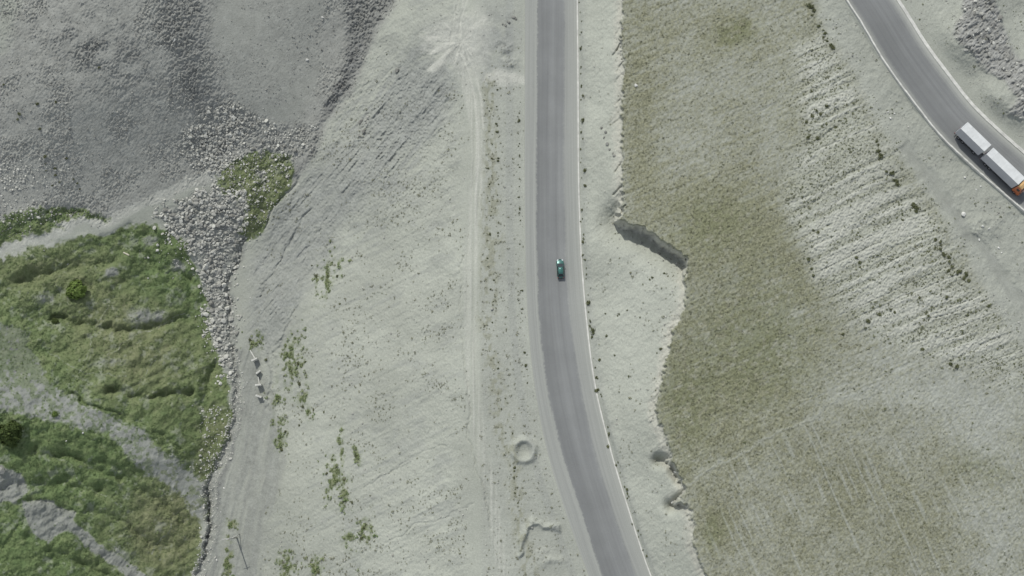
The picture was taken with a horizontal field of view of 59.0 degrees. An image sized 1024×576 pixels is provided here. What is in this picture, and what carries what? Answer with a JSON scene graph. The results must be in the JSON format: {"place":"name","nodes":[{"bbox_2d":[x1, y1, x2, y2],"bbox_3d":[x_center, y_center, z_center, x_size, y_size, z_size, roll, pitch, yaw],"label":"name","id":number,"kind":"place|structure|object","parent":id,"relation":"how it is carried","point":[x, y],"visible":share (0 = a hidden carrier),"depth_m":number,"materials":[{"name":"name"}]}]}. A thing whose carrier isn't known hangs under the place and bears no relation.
{"place":"outdoors","nodes":[
{"label":"outdoors","id":0,"kind":"place"},
{"bbox_2d":[0,151,294,575],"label":"meadow ground","id":1,"kind":"structure","parent":0,"point":[42,517],"depth_m":242.73,"materials":[{"name":"green plant"}]},
{"bbox_2d":[0,467,4,473],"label":"boulder","id":2,"kind":"object","parent":1,"relation":"on","point":[2,470],"visible":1,"depth_m":230.69,"materials":[{"name":"grey stone"}]},
{"bbox_2d":[0,419,24,447],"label":"broad bush","id":3,"kind":"object","parent":1,"relation":"on","point":[10,433],"visible":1,"depth_m":229.88,"materials":[{"name":"green plant"}]},
{"bbox_2d":[51,317,58,323],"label":"bush","id":4,"kind":"object","parent":1,"relation":"on","point":[54,320],"visible":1,"depth_m":239.99,"materials":[{"name":"green plant"}]},
{"bbox_2d":[65,279,86,299],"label":"round bush","id":5,"kind":"object","parent":1,"relation":"on","point":[76,290],"visible":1,"depth_m":240.99,"materials":[{"name":"green plant"}]},
{"bbox_2d":[0,0,395,245],"bbox_3d":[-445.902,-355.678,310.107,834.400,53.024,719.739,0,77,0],"label":"scree slope","id":6,"kind":"structure","parent":0,"point":[249,22],"depth_m":243.78,"materials":[{"name":"grey gravel"}]},
{"bbox_2d":[0,0,399,238],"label":"scree stones","id":7,"kind":"object","parent":6,"relation":"on","point":[106,173],"visible":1,"depth_m":242.43,"materials":[{"name":"grey stone"}]},
{"bbox_2d":[161,189,283,575],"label":"stream bed","id":8,"kind":"object","parent":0,"point":[248,494],"visible":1,"depth_m":252.25,"materials":[{"name":"grey gravel"}]},
{"bbox_2d":[0,101,318,575],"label":"rock rubble","id":9,"kind":"object","parent":8,"relation":"on","point":[199,193],"visible":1,"depth_m":253.76,"materials":[{"name":"grey stone"}]},
{"bbox_2d":[221,533,239,539],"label":"utility pole","id":10,"kind":"object","parent":8,"relation":"on","point":[234,537],"visible":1,"depth_m":245.84,"materials":[{"name":"concrete"}]},
{"bbox_2d":[0,0,588,575],"bbox_3d":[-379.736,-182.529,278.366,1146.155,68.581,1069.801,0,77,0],"label":"embankment slope","id":11,"kind":"structure","parent":0,"point":[324,188],"depth_m":239.12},
{"bbox_2d":[221,240,377,575],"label":"bank grass","id":12,"kind":"structure","parent":11,"relation":"on","point":[282,436],"depth_m":248.10,"materials":[{"name":"green plant"}]},
{"bbox_2d":[258,49,695,575],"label":"bank tufts","id":13,"kind":"object","parent":11,"relation":"on","point":[432,365],"visible":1,"depth_m":235.20,"materials":[{"name":"green plant"}]},
{"bbox_2d":[252,0,1023,575],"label":"loose stones","id":14,"kind":"object","parent":11,"relation":"on","point":[606,304],"visible":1,"depth_m":229.02,"materials":[{"name":"grey stone"}]},
{"bbox_2d":[0,0,1023,519],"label":"dirt track","id":15,"kind":"structure","parent":0,"point":[908,150],"depth_m":240.28,"materials":[{"name":"grey soil"}]},
{"bbox_2d":[525,0,649,575],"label":"road","id":16,"kind":"structure","parent":0,"point":[588,484],"depth_m":228.97,"materials":[{"name":"grey asphalt"}]},
{"bbox_2d":[556,259,564,277],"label":"car","id":17,"kind":"object","parent":16,"relation":"on","point":[560,264],"visible":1,"depth_m":229.39,"materials":[{"name":"green paint"}]},
{"bbox_2d":[577,0,651,575],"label":"kerb","id":18,"kind":"structure","parent":16,"relation":"on","point":[584,291],"depth_m":229.71,"materials":[{"name":"concrete"}]},
{"bbox_2d":[578,0,706,575],"bbox_3d":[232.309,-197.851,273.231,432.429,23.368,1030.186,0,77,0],"label":"cut slope","id":19,"kind":"structure","parent":0,"point":[623,292],"depth_m":224.83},
{"bbox_2d":[619,0,1023,575],"bbox_3d":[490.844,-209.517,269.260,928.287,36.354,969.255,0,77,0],"label":"dry hillside","id":20,"kind":"structure","parent":0,"point":[952,393],"depth_m":216.78,"materials":[{"name":"beige soil"}]},
{"bbox_2d":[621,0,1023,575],"bbox_3d":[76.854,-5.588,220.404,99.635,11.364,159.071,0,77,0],"label":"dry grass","id":21,"kind":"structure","parent":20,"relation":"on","point":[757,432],"depth_m":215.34,"materials":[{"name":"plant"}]},
{"bbox_2d":[706,0,1023,574],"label":"hillside scrub","id":22,"kind":"object","parent":20,"relation":"on","point":[911,293],"visible":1,"depth_m":217.66,"materials":[{"name":"green plant"}]},
{"bbox_2d":[954,0,1023,117],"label":"rock outcrop","id":23,"kind":"object","parent":20,"relation":"on","point":[995,65],"visible":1,"depth_m":223.68,"materials":[{"name":"grey stone"}]},
{"bbox_2d":[957,0,1023,118],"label":"outcrop rubble","id":24,"kind":"object","parent":23,"relation":"on","point":[988,30],"visible":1,"depth_m":223.89,"materials":[{"name":"grey stone"}]},
{"bbox_2d":[849,0,1023,208],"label":"road","id":25,"kind":"structure","parent":0,"point":[942,103],"depth_m":224.20,"materials":[{"name":"grey asphalt"}]},
{"bbox_2d":[845,0,1023,212],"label":"parapet wall","id":26,"kind":"structure","parent":25,"relation":"on","point":[960,155],"depth_m":222.37,"materials":[{"name":"concrete"}]},
{"bbox_2d":[897,0,1023,153],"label":"kerb","id":27,"kind":"structure","parent":25,"relation":"on","point":[978,110],"depth_m":224.18,"materials":[{"name":"concrete"}]},
{"bbox_2d":[954,122,990,154],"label":"box trailer","id":28,"kind":"object","parent":25,"relation":"on","point":[973,139],"visible":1,"depth_m":217.79,"materials":[{"name":"metal"}]},
{"bbox_2d":[981,148,1023,195],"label":"box truck","id":29,"kind":"object","parent":25,"relation":"on","point":[1002,167],"visible":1,"depth_m":216.57,"materials":[{"name":"metal"}]}
]}

